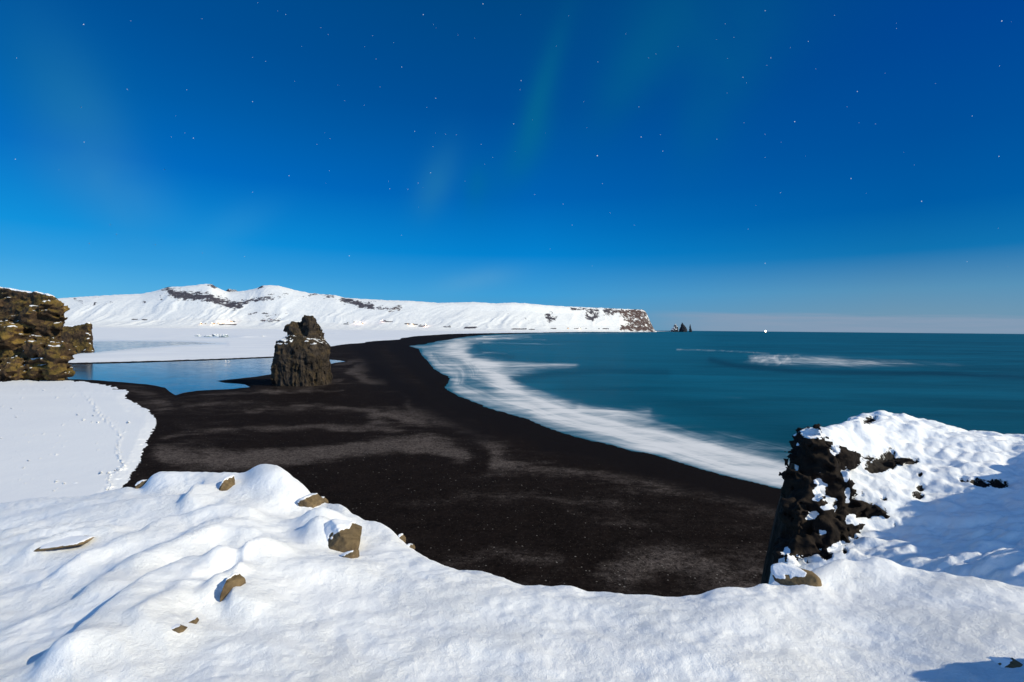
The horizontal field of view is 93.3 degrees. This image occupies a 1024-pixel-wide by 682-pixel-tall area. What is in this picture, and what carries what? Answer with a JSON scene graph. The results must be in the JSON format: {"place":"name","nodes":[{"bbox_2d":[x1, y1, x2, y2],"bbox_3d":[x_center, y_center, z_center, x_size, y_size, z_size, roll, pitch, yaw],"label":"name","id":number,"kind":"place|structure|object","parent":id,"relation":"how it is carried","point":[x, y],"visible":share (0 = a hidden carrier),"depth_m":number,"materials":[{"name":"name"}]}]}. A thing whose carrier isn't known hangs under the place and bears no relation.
{"place":"outdoors","nodes":[
{"label":"outdoors","id":0,"kind":"place"},
{"bbox_2d":[66,341,344,394],"bbox_3d":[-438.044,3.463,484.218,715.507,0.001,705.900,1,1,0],"label":"lagoon","id":1,"kind":"structure","parent":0,"point":[177,378],"depth_m":210.17,"materials":[{"name":"liquid"}]},
{"bbox_2d":[61,322,94,351],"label":"cliff","id":2,"kind":"structure","parent":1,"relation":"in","point":[79,337],"depth_m":358.58,"materials":[{"name":"brown stone"}]},
{"bbox_2d":[0,327,560,502],"bbox_3d":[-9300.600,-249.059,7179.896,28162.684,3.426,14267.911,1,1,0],"label":"snow field","id":3,"kind":"structure","parent":0,"point":[67,438],"depth_m":100.57,"materials":[{"name":"white snow"}]},
{"bbox_2d":[0,287,76,380],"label":"cliff","id":4,"kind":"structure","parent":3,"relation":"on","point":[33,346],"depth_m":170.64,"materials":[{"name":"brown stone"}]},
{"bbox_2d":[57,284,656,331],"bbox_3d":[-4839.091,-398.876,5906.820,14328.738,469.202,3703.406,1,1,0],"label":"mountains","id":5,"kind":"structure","parent":0,"point":[193,306],"depth_m":4699.61,"materials":[{"name":"white snow"}]},
{"bbox_2d":[0,331,780,596],"bbox_3d":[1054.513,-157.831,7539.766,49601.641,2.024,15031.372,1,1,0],"label":"beach","id":6,"kind":"structure","parent":0,"point":[396,437],"depth_m":63.76,"materials":[{"name":"black sand"}]},
{"bbox_2d":[270,315,332,385],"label":"sea stack","id":7,"kind":"object","parent":6,"relation":"on","point":[302,352],"visible":0.94,"depth_m":157.84,"materials":[{"name":"brown stone"}]},
{"bbox_2d":[0,464,1023,681],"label":"snow slope","id":8,"kind":"structure","parent":0,"point":[138,576],"depth_m":3.98,"materials":[{"name":"white snow"}]},
{"bbox_2d":[33,535,95,551],"bbox_3d":[-5.623,2.503,5.957,0.856,0.172,0.402,1,1,0],"label":"rock","id":9,"kind":"object","parent":8,"relation":"on","point":[70,541],"visible":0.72,"depth_m":5.86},
{"bbox_2d":[135,480,147,488],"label":"rock","id":10,"kind":"object","parent":8,"relation":"on","point":[140,484],"visible":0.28,"depth_m":8.72,"materials":[{"name":"brown stone"}]},
{"bbox_2d":[171,623,186,632],"bbox_3d":[-2.454,2.115,3.562,0.105,0.044,0.083,1,1,0],"label":"rock","id":11,"kind":"object","parent":8,"relation":"on","point":[178,628],"visible":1,"depth_m":3.54,"materials":[{"name":"brown stone"}]},
{"bbox_2d":[187,617,198,623],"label":"rock","id":12,"kind":"object","parent":8,"relation":"on","point":[195,620],"visible":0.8,"depth_m":3.69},
{"bbox_2d":[219,475,234,490],"bbox_3d":[-4.545,2.408,7.737,0.206,0.468,0.451,1,1,0],"label":"rock","id":13,"kind":"object","parent":8,"relation":"on","point":[227,483],"visible":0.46,"depth_m":7.69,"materials":[{"name":"brown stone"}]},
{"bbox_2d":[220,573,245,601],"bbox_3d":[-2.416,2.181,4.157,0.184,0.336,0.286,1,1,0],"label":"rock","id":14,"kind":"object","parent":8,"relation":"on","point":[234,580],"visible":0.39,"depth_m":4.11,"materials":[{"name":"brown stone"}]},
{"bbox_2d":[297,493,324,507],"bbox_3d":[-3.018,2.458,7.291,0.340,0.310,0.352,1,1,0],"label":"rock","id":15,"kind":"object","parent":8,"relation":"on","point":[312,500],"visible":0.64,"depth_m":7.18,"materials":[{"name":"brown stone"}]},
{"bbox_2d":[324,519,361,552],"bbox_3d":[-2.028,2.433,5.723,0.542,0.541,0.511,1,1,0],"label":"rock","id":16,"kind":"object","parent":8,"relation":"on","point":[343,536],"visible":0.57,"depth_m":5.62,"materials":[{"name":"brown stone"}]},
{"bbox_2d":[341,549,358,557],"bbox_3d":[-1.751,2.338,5.230,0.184,0.152,0.182,1,1,0],"label":"rock","id":17,"kind":"object","parent":8,"relation":"on","point":[352,554],"visible":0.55,"depth_m":5.18,"materials":[{"name":"brown stone"}]},
{"bbox_2d":[398,533,405,542],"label":"rock","id":18,"kind":"object","parent":8,"relation":"on","point":[401,536],"visible":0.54,"depth_m":6.24,"materials":[{"name":"brown stone"}]},
{"bbox_2d":[407,543,414,548],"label":"rock","id":19,"kind":"object","parent":8,"relation":"on","point":[410,545],"visible":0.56,"depth_m":6.09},
{"bbox_2d":[771,563,821,586],"bbox_3d":[2.808,2.359,4.792,0.382,0.210,0.378,1,1,0],"label":"rock","id":20,"kind":"object","parent":8,"relation":"on","point":[786,574],"visible":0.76,"depth_m":4.75,"materials":[{"name":"brown stone"}]},
{"bbox_2d":[761,410,1023,586],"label":"rock outcrop","id":21,"kind":"object","parent":8,"relation":"on","point":[904,489],"visible":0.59,"depth_m":9.55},
{"bbox_2d":[989,656,1022,667],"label":"rock","id":22,"kind":"object","parent":8,"relation":"on","point":[1005,662],"visible":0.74,"depth_m":3.21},
{"bbox_2d":[0,0,1023,333],"label":"sky","id":23,"kind":"structure","parent":0,"point":[692,223],"materials":[{"name":"blue"}]},
{"bbox_2d":[15,14,1007,266],"bbox_3d":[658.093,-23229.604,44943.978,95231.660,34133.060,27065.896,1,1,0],"label":"stars","id":24,"kind":"object","parent":23,"relation":"in","point":[393,42],"visible":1,"depth_m":47312.91,"materials":[{"name":"white"}]},
{"bbox_2d":[410,330,1023,488],"bbox_3d":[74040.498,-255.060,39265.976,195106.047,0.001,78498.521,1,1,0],"label":"sea","id":25,"kind":"structure","parent":0,"point":[743,405],"depth_m":183.21,"materials":[{"name":"liquid"}]},
{"bbox_2d":[670,324,678,331],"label":"sea stack","id":26,"kind":"object","parent":25,"relation":"in","point":[674,328],"visible":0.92,"depth_m":6870.56,"materials":[{"name":"grey stone"}]},
{"bbox_2d":[679,323,686,331],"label":"sea stack","id":27,"kind":"object","parent":25,"relation":"in","point":[683,328],"visible":0.94,"depth_m":6867.62,"materials":[{"name":"black stone"}]}
]}

